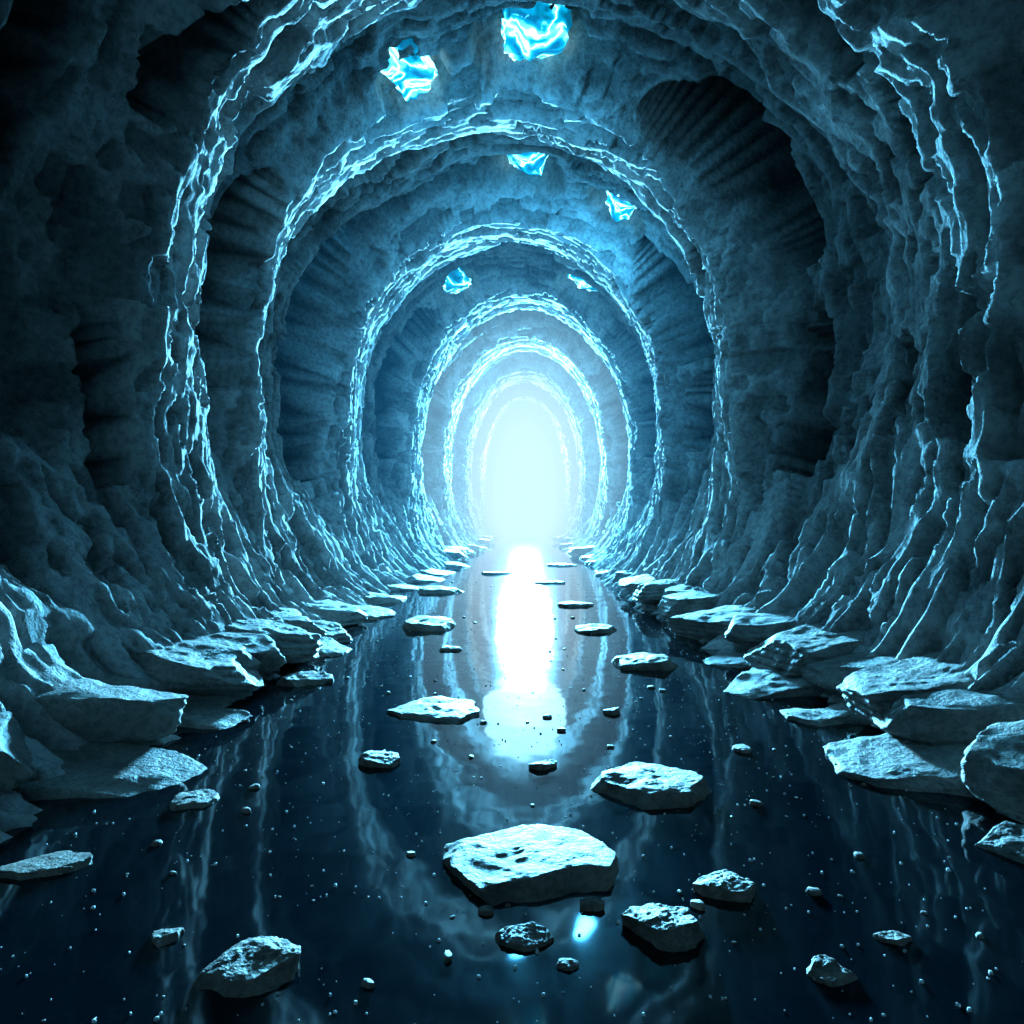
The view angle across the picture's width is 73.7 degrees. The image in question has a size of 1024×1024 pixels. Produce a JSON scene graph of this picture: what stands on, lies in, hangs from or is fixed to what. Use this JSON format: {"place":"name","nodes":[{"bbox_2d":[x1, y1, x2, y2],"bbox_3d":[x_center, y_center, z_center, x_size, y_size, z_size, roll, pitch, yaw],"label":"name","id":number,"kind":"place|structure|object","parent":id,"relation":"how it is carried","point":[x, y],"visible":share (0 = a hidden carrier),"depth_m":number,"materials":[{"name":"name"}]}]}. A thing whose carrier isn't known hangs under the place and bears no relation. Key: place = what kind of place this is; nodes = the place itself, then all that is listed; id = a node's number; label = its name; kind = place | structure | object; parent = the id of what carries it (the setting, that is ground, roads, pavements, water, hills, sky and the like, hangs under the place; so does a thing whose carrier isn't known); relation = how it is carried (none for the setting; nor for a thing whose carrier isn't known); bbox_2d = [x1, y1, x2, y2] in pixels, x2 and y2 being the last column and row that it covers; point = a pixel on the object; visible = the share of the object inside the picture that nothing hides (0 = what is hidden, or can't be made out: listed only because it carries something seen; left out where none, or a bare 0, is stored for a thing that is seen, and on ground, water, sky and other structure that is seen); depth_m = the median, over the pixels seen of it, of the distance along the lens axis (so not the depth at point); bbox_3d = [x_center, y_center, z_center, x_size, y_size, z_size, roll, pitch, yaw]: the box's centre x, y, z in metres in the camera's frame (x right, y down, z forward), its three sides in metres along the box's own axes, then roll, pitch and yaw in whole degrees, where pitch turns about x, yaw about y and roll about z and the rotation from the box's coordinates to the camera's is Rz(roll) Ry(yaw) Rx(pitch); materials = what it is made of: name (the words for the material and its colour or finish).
{"place":"outdoors","nodes":[
{"label":"outdoors","id":0,"kind":"place"},
{"bbox_2d":[0,0,1023,842],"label":"cave tunnel","id":1,"kind":"structure","parent":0,"point":[256,360],"depth_m":8.47,"materials":[{"name":"blue stone"}]},
{"bbox_2d":[0,711,34,791],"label":"rock slab","id":2,"kind":"object","parent":1,"relation":"on","point":[16,759],"visible":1,"depth_m":3.59,"materials":[{"name":"grey stone"}]},
{"bbox_2d":[10,742,207,800],"bbox_3d":[-2.393,1.600,3.896,1.791,0.333,0.785,7,2,12],"label":"rock slab","id":3,"kind":"object","parent":1,"relation":"on","point":[105,770],"visible":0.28,"depth_m":3.89,"materials":[{"name":"grey stone"}]},
{"bbox_2d":[34,677,187,742],"bbox_3d":[-2.881,1.282,4.434,1.481,0.357,0.626,8,-2,-10],"label":"rock slab","id":4,"kind":"object","parent":1,"relation":"on","point":[92,710],"visible":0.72,"depth_m":4.24,"materials":[{"name":"grey stone"}]},
{"bbox_2d":[99,673,153,689],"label":"rock slab","id":5,"kind":"object","parent":1,"relation":"on","point":[115,679],"visible":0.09,"depth_m":4.98,"materials":[{"name":"stone"}]},
{"bbox_2d":[126,639,263,695],"bbox_3d":[-2.807,1.288,5.633,1.534,0.373,0.929,7,-1,0],"label":"rock slab","id":6,"kind":"object","parent":1,"relation":"on","point":[193,672],"visible":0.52,"depth_m":5.33,"materials":[{"name":"grey stone"}]},
{"bbox_2d":[170,639,260,669],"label":"rock slab","id":7,"kind":"object","parent":6,"relation":"on","point":[249,660],"visible":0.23,"depth_m":5.84,"materials":[{"name":"grey stone"}]},
{"bbox_2d":[177,704,251,728],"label":"rock slab","id":8,"kind":"object","parent":1,"relation":"on","point":[199,716],"visible":0.41,"depth_m":5.00,"materials":[{"name":"grey stone"}]},
{"bbox_2d":[181,630,286,674],"bbox_3d":[-2.720,1.301,6.226,1.298,0.368,0.834,8,0,-10],"label":"rock slab","id":9,"kind":"object","parent":1,"relation":"on","point":[263,649],"visible":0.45,"depth_m":6.18,"materials":[{"name":"grey stone"}]},
{"bbox_2d":[225,618,322,663],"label":"rock slab","id":10,"kind":"object","parent":1,"relation":"on","point":[294,644],"visible":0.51,"depth_m":6.74,"materials":[{"name":"stone"}]},
{"bbox_2d":[304,599,367,626],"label":"rock slab","id":11,"kind":"object","parent":1,"relation":"on","point":[342,614],"visible":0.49,"depth_m":9.43,"materials":[{"name":"stone"}]},
{"bbox_2d":[384,584,420,590],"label":"rock slab","id":12,"kind":"object","parent":1,"relation":"on","point":[397,587],"visible":0.38,"depth_m":14.00,"materials":[{"name":"grey stone"}]},
{"bbox_2d":[380,38,437,100],"bbox_3d":[-1.485,-6.215,9.393,0.772,0.768,1.131,-20,-1,1],"label":"glowing crystal","id":13,"kind":"object","parent":1,"relation":"attached to","point":[413,76],"visible":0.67,"depth_m":9.21,"materials":[{"name":"blue"}]},
{"bbox_2d":[417,568,454,575],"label":"rock slab","id":14,"kind":"object","parent":1,"relation":"on","point":[434,572],"visible":0.44,"depth_m":17.81,"materials":[{"name":"grey stone"}]},
{"bbox_2d":[443,549,465,558],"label":"rock slab","id":15,"kind":"object","parent":1,"relation":"on","point":[455,554],"visible":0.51,"depth_m":22.40,"materials":[{"name":"grey stone"}]},
{"bbox_2d":[443,267,471,293],"bbox_3d":[-1.689,-6.663,19.516,0.944,0.831,1.285,-23,-1,1],"label":"glowing crystal","id":16,"kind":"object","parent":1,"relation":"attached to","point":[458,280],"visible":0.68,"depth_m":19.09,"materials":[{"name":"blue"}]},
{"bbox_2d":[446,546,469,554],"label":"rock slab","id":17,"kind":"object","parent":1,"relation":"on","point":[464,550],"visible":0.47,"depth_m":24.61,"materials":[{"name":"grey stone"}]},
{"bbox_2d":[476,539,483,543],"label":"rock slab","id":18,"kind":"object","parent":1,"relation":"on","point":[480,541],"visible":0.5,"depth_m":33.54,"materials":[{"name":"grey stone"}]},
{"bbox_2d":[482,536,493,540],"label":"rock slab","id":19,"kind":"object","parent":1,"relation":"on","point":[488,537],"visible":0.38,"depth_m":37.87,"materials":[{"name":"grey stone"}]},
{"bbox_2d":[507,152,548,174],"bbox_3d":[0.329,-7.247,13.042,1.140,1.205,1.540,5,0,1],"label":"glowing crystal","id":20,"kind":"object","parent":1,"relation":"attached to","point":[531,163],"visible":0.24,"depth_m":13.12,"materials":[{"name":"blue"}]},
{"bbox_2d":[501,2,572,60],"bbox_3d":[0.295,-6.702,9.209,0.982,0.976,1.346,0,0,-9],"label":"glowing crystal","id":21,"kind":"object","parent":1,"relation":"attached to","point":[540,30],"visible":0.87,"depth_m":9.01,"materials":[{"name":"blue"}]},
{"bbox_2d":[552,535,566,540],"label":"rock slab","id":22,"kind":"object","parent":1,"relation":"on","point":[557,538],"visible":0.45,"depth_m":39.14,"materials":[{"name":"grey stone"}]},
{"bbox_2d":[558,537,567,542],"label":"rock slab","id":23,"kind":"object","parent":1,"relation":"on","point":[561,540],"visible":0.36,"depth_m":36.79,"materials":[{"name":"grey stone"}]},
{"bbox_2d":[559,542,572,547],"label":"rock slab","id":24,"kind":"object","parent":1,"relation":"on","point":[566,545],"visible":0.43,"depth_m":32.71,"materials":[{"name":"grey stone"}]},
{"bbox_2d":[567,274,597,290],"bbox_3d":[2.129,-6.797,19.520,1.223,0.939,1.330,23,0,1],"label":"glowing crystal","id":25,"kind":"object","parent":1,"relation":"attached to","point":[580,282],"visible":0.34,"depth_m":19.29,"materials":[{"name":"blue"}]},
{"bbox_2d":[570,545,594,554],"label":"rock slab","id":26,"kind":"object","parent":1,"relation":"on","point":[582,550],"visible":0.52,"depth_m":25.86,"materials":[{"name":"grey stone"}]},
{"bbox_2d":[585,560,595,565],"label":"rock slab","id":27,"kind":"object","parent":1,"relation":"on","point":[589,563],"visible":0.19,"depth_m":21.11,"materials":[{"name":"grey stone"}]},
{"bbox_2d":[594,570,609,576],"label":"rock slab","id":28,"kind":"object","parent":1,"relation":"on","point":[600,573],"visible":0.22,"depth_m":17.27,"materials":[{"name":"grey stone"}]},
{"bbox_2d":[605,191,635,221],"bbox_3d":[2.330,-6.128,13.195,0.929,0.865,1.155,31,0,1],"label":"glowing crystal","id":29,"kind":"object","parent":1,"relation":"attached to","point":[619,210],"visible":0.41,"depth_m":13.23,"materials":[{"name":"blue"}]},
{"bbox_2d":[619,573,656,590],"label":"rock slab","id":30,"kind":"object","parent":1,"relation":"on","point":[631,583],"visible":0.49,"depth_m":12.46,"materials":[{"name":"grey stone"}]},
{"bbox_2d":[632,579,685,604],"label":"rock slab","id":31,"kind":"object","parent":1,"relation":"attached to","point":[651,592],"visible":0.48,"depth_m":10.80,"materials":[{"name":"grey stone"}]},
{"bbox_2d":[657,589,720,618],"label":"rock slab","id":32,"kind":"object","parent":1,"relation":"on","point":[675,604],"visible":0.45,"depth_m":9.48,"materials":[{"name":"grey stone"}]},
{"bbox_2d":[703,652,750,668],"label":"rock slab","id":33,"kind":"object","parent":1,"relation":"on","point":[734,660],"visible":0.32,"depth_m":6.95,"materials":[{"name":"stone"}]},
{"bbox_2d":[725,612,797,646],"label":"rock slab","id":34,"kind":"object","parent":1,"relation":"on","point":[750,629],"visible":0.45,"depth_m":7.21,"materials":[{"name":"grey stone"}]},
{"bbox_2d":[723,667,824,699],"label":"rock slab","id":35,"kind":"object","parent":1,"relation":"on","point":[753,683],"visible":0.24,"depth_m":5.81,"materials":[{"name":"grey stone"}]},
{"bbox_2d":[743,623,866,676],"bbox_3d":[3.028,1.313,6.419,1.562,0.402,1.196,-7,0,-7],"label":"rock slab","id":36,"kind":"object","parent":1,"relation":"on","point":[794,652],"visible":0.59,"depth_m":6.19,"materials":[{"name":"grey stone"}]},
{"bbox_2d":[780,708,857,726],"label":"rock slab","id":37,"kind":"object","parent":1,"relation":"on","point":[823,717],"visible":0.56,"depth_m":5.01,"materials":[{"name":"grey stone"}]},
{"bbox_2d":[836,651,973,727],"bbox_3d":[3.111,1.272,4.868,1.499,0.388,0.902,-8,1,-15],"label":"rock slab","id":38,"kind":"object","parent":1,"relation":"on","point":[869,692],"visible":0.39,"depth_m":4.80,"materials":[{"name":"grey stone"}]},
{"bbox_2d":[872,679,1023,743],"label":"rock slab","id":39,"kind":"object","parent":1,"relation":"on","point":[961,713],"visible":0.59,"depth_m":4.20,"materials":[{"name":"grey stone"}]},
{"bbox_2d":[0,525,1023,1023],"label":"water","id":40,"kind":"structure","parent":0,"point":[342,935],"depth_m":3.02,"materials":[{"name":"black liquid"}]},
{"bbox_2d":[0,850,92,880],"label":"stone","id":41,"kind":"object","parent":40,"relation":"in","point":[48,865],"visible":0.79,"depth_m":2.90,"materials":[{"name":"grey stone"}]},
{"bbox_2d":[151,928,184,947],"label":"stone","id":42,"kind":"object","parent":40,"relation":"in","point":[161,938],"visible":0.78,"depth_m":2.42,"materials":[{"name":"grey stone"}]},
{"bbox_2d":[169,789,219,810],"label":"stone","id":43,"kind":"object","parent":40,"relation":"in","point":[201,798],"visible":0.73,"depth_m":3.57,"materials":[{"name":"grey stone"}]},
{"bbox_2d":[193,936,300,997],"bbox_3d":[-0.883,1.547,2.261,0.360,0.170,0.275,0,0,-5],"label":"stone","id":44,"kind":"object","parent":40,"relation":"in","point":[253,966],"visible":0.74,"depth_m":2.22,"materials":[{"name":"grey stone"}]},
{"bbox_2d":[265,607,326,636],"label":"rock slab","id":45,"kind":"object","parent":40,"relation":"on","point":[293,617],"visible":0.31,"depth_m":7.76,"materials":[{"name":"grey stone"}]},
{"bbox_2d":[276,670,333,686],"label":"stone","id":46,"kind":"object","parent":40,"relation":"in","point":[305,678],"visible":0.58,"depth_m":6.14,"materials":[{"name":"grey stone"}]},
{"bbox_2d":[309,619,352,643],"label":"rock slab","id":47,"kind":"object","parent":40,"relation":"in","point":[335,631],"visible":0.24,"depth_m":8.27,"materials":[{"name":"stone"}]},
{"bbox_2d":[318,636,351,656],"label":"rock slab","id":48,"kind":"object","parent":40,"relation":"in","point":[330,647],"visible":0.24,"depth_m":7.54,"materials":[{"name":"stone"}]},
{"bbox_2d":[353,605,394,619],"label":"rock slab","id":49,"kind":"object","parent":40,"relation":"in","point":[374,612],"visible":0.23,"depth_m":10.35,"materials":[{"name":"grey stone"}]},
{"bbox_2d":[358,750,400,767],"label":"stone","id":50,"kind":"object","parent":40,"relation":"in","point":[380,759],"visible":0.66,"depth_m":4.13,"materials":[{"name":"grey stone"}]},
{"bbox_2d":[363,592,406,604],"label":"rock slab","id":51,"kind":"object","parent":40,"relation":"in","point":[372,598],"visible":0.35,"depth_m":11.94,"materials":[{"name":"grey stone"}]},
{"bbox_2d":[407,574,444,582],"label":"rock slab","id":52,"kind":"object","parent":40,"relation":"in","point":[418,578],"visible":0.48,"depth_m":15.87,"materials":[{"name":"grey stone"}]},
{"bbox_2d":[402,615,455,630],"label":"stone","id":53,"kind":"object","parent":40,"relation":"in","point":[427,623],"visible":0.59,"depth_m":9.17,"materials":[{"name":"grey stone"}]},
{"bbox_2d":[387,696,479,723],"bbox_3d":[-0.543,1.569,5.239,0.642,0.158,0.708,0,-1,41],"label":"stone","id":54,"kind":"object","parent":40,"relation":"in","point":[441,709],"visible":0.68,"depth_m":5.18,"materials":[{"name":"grey stone"}]},
{"bbox_2d":[418,586,463,593],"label":"stone","id":55,"kind":"object","parent":40,"relation":"in","point":[433,590],"visible":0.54,"depth_m":13.44,"materials":[{"name":"grey stone"}]},
{"bbox_2d":[439,645,461,650],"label":"stone","id":56,"kind":"object","parent":40,"relation":"in","point":[449,648],"visible":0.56,"depth_m":7.64,"materials":[{"name":"grey stone"}]},
{"bbox_2d":[444,561,469,567],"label":"rock slab","id":57,"kind":"object","parent":40,"relation":"in","point":[448,564],"visible":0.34,"depth_m":20.45,"materials":[{"name":"grey stone"}]},
{"bbox_2d":[468,544,479,551],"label":"rock slab","id":58,"kind":"object","parent":40,"relation":"on","point":[476,548],"visible":0.38,"depth_m":28.96,"materials":[{"name":"grey stone"}]},
{"bbox_2d":[482,538,490,544],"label":"rock slab","id":59,"kind":"object","parent":40,"relation":"on","point":[487,541],"visible":0.36,"depth_m":35.97,"materials":[{"name":"grey stone"}]},
{"bbox_2d":[481,571,512,574],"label":"stone","id":60,"kind":"object","parent":40,"relation":"in","point":[494,572],"visible":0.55,"depth_m":17.80,"materials":[{"name":"grey stone"}]},
{"bbox_2d":[0,602,1022,1023],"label":"floating flecks","id":61,"kind":"object","parent":40,"relation":"on","point":[156,1018],"visible":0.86,"depth_m":2.87,"materials":[{"name":"grey stone"}]},
{"bbox_2d":[40,581,989,1022],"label":"pebbles","id":62,"kind":"object","parent":40,"relation":"on","point":[488,911],"visible":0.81,"depth_m":2.87,"materials":[{"name":"stone"}]},
{"bbox_2d":[495,922,553,951],"bbox_3d":[0.045,1.537,2.427,0.201,0.104,0.150,0,0,26],"label":"stone","id":63,"kind":"object","parent":40,"relation":"in","point":[529,936],"visible":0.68,"depth_m":2.40,"materials":[{"name":"stone"}]},
{"bbox_2d":[442,824,618,906],"bbox_3d":[0.053,1.571,2.913,0.877,0.238,0.644,0,0,8],"label":"stone","id":64,"kind":"object","parent":40,"relation":"in","point":[530,863],"visible":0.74,"depth_m":2.85,"materials":[{"name":"grey stone"}]},
{"bbox_2d":[529,759,556,769],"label":"stone","id":65,"kind":"object","parent":40,"relation":"in","point":[544,764],"visible":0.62,"depth_m":4.07,"materials":[{"name":"grey stone"}]},
{"bbox_2d":[531,580,564,583],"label":"stone","id":66,"kind":"object","parent":40,"relation":"in","point":[549,582],"visible":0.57,"depth_m":15.32,"materials":[{"name":"grey stone"}]},
{"bbox_2d":[547,563,576,566],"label":"stone","id":67,"kind":"object","parent":40,"relation":"in","point":[559,564],"visible":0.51,"depth_m":20.79,"materials":[{"name":"grey stone"}]},
{"bbox_2d":[556,958,578,970],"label":"stone","id":68,"kind":"object","parent":40,"relation":"in","point":[567,964],"visible":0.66,"depth_m":2.27,"materials":[{"name":"grey stone"}]},
{"bbox_2d":[557,601,593,606],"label":"stone","id":69,"kind":"object","parent":40,"relation":"in","point":[574,604],"visible":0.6,"depth_m":11.43,"materials":[{"name":"grey stone"}]},
{"bbox_2d":[579,554,592,559],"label":"rock slab","id":70,"kind":"object","parent":40,"relation":"on","point":[586,557],"visible":0.41,"depth_m":24.12,"materials":[{"name":"grey stone"}]},
{"bbox_2d":[579,897,604,911],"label":"stone","id":71,"kind":"object","parent":40,"relation":"in","point":[595,904],"visible":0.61,"depth_m":2.60,"materials":[{"name":"grey stone"}]},
{"bbox_2d":[574,623,616,632],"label":"stone","id":72,"kind":"object","parent":40,"relation":"in","point":[596,628],"visible":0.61,"depth_m":8.91,"materials":[{"name":"grey stone"}]},
{"bbox_2d":[603,707,619,714],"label":"stone","id":73,"kind":"object","parent":40,"relation":"in","point":[613,711],"visible":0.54,"depth_m":5.19,"materials":[{"name":"grey stone"}]},
{"bbox_2d":[612,570,633,582],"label":"rock slab","id":74,"kind":"object","parent":40,"relation":"on","point":[619,575],"visible":0.26,"depth_m":14.52,"materials":[{"name":"grey stone"}]},
{"bbox_2d":[612,652,678,670],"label":"stone","id":75,"kind":"object","parent":40,"relation":"in","point":[644,661],"visible":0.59,"depth_m":6.75,"materials":[{"name":"grey stone"}]},
{"bbox_2d":[590,762,710,809],"bbox_3d":[0.741,1.572,3.738,0.666,0.238,0.601,0,0,36],"label":"stone","id":76,"kind":"object","parent":40,"relation":"in","point":[643,786],"visible":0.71,"depth_m":3.68,"materials":[{"name":"stone"}]},
{"bbox_2d":[621,903,704,951],"bbox_3d":[0.543,1.560,2.462,0.297,0.226,0.213,0,0,18],"label":"stone","id":77,"kind":"object","parent":40,"relation":"in","point":[662,927],"visible":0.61,"depth_m":2.42,"materials":[{"name":"grey stone"}]},
{"bbox_2d":[661,584,701,598],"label":"rock slab","id":78,"kind":"object","parent":40,"relation":"on","point":[678,588],"visible":0.16,"depth_m":10.38,"materials":[{"name":"grey stone"}]},
{"bbox_2d":[667,604,758,641],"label":"rock slab","id":79,"kind":"object","parent":40,"relation":"on","point":[709,625],"visible":0.39,"depth_m":8.27,"materials":[{"name":"grey stone"}]},
{"bbox_2d":[693,869,755,902],"bbox_3d":[0.860,1.549,2.744,0.223,0.163,0.229,0,0,35],"label":"stone","id":80,"kind":"object","parent":40,"relation":"in","point":[725,884],"visible":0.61,"depth_m":2.70,"materials":[{"name":"grey stone"}]},
{"bbox_2d":[732,744,751,752],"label":"stone","id":81,"kind":"object","parent":40,"relation":"in","point":[742,748],"visible":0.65,"depth_m":4.36,"materials":[{"name":"grey stone"}]},
{"bbox_2d":[806,955,857,986],"bbox_3d":[1.043,1.531,2.233,0.149,0.086,0.152,0,-1,-43],"label":"stone","id":82,"kind":"object","parent":40,"relation":"in","point":[827,970],"visible":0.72,"depth_m":2.22,"materials":[{"name":"stone"}]},
{"bbox_2d":[826,701,870,724],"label":"rock slab","id":83,"kind":"object","parent":40,"relation":"in","point":[842,707],"visible":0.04,"depth_m":5.16,"materials":[{"name":"grey stone"}]},
{"bbox_2d":[801,652,901,698],"bbox_3d":[3.094,1.367,5.678,1.266,0.381,0.913,-8,-3,12],"label":"rock slab","id":84,"kind":"object","parent":40,"relation":"in","point":[828,676],"visible":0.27,"depth_m":5.57,"materials":[{"name":"grey stone"}]},
{"bbox_2d":[873,930,911,945],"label":"stone","id":85,"kind":"object","parent":40,"relation":"in","point":[894,937],"visible":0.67,"depth_m":2.41,"materials":[{"name":"grey stone"}]},
{"bbox_2d":[823,733,976,797],"bbox_3d":[2.565,1.640,4.086,1.800,0.482,1.167,-8,-1,10],"label":"rock slab","id":86,"kind":"object","parent":40,"relation":"in","point":[887,760],"visible":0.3,"depth_m":3.97,"materials":[{"name":"grey stone"}]},
{"bbox_2d":[961,720,1023,823],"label":"rock slab","id":87,"kind":"object","parent":40,"relation":"on","point":[992,767],"visible":1,"depth_m":3.45,"materials":[{"name":"grey stone"}]},
{"bbox_2d":[975,821,1023,863],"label":"rock slab","id":88,"kind":"object","parent":40,"relation":"in","point":[1005,839],"visible":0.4,"depth_m":3.09,"materials":[{"name":"grey stone"}]},
{"bbox_2d":[506,456,543,524],"label":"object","id":89,"kind":"structure","parent":0,"point":[525,495],"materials":[{"name":"white"}]}
]}

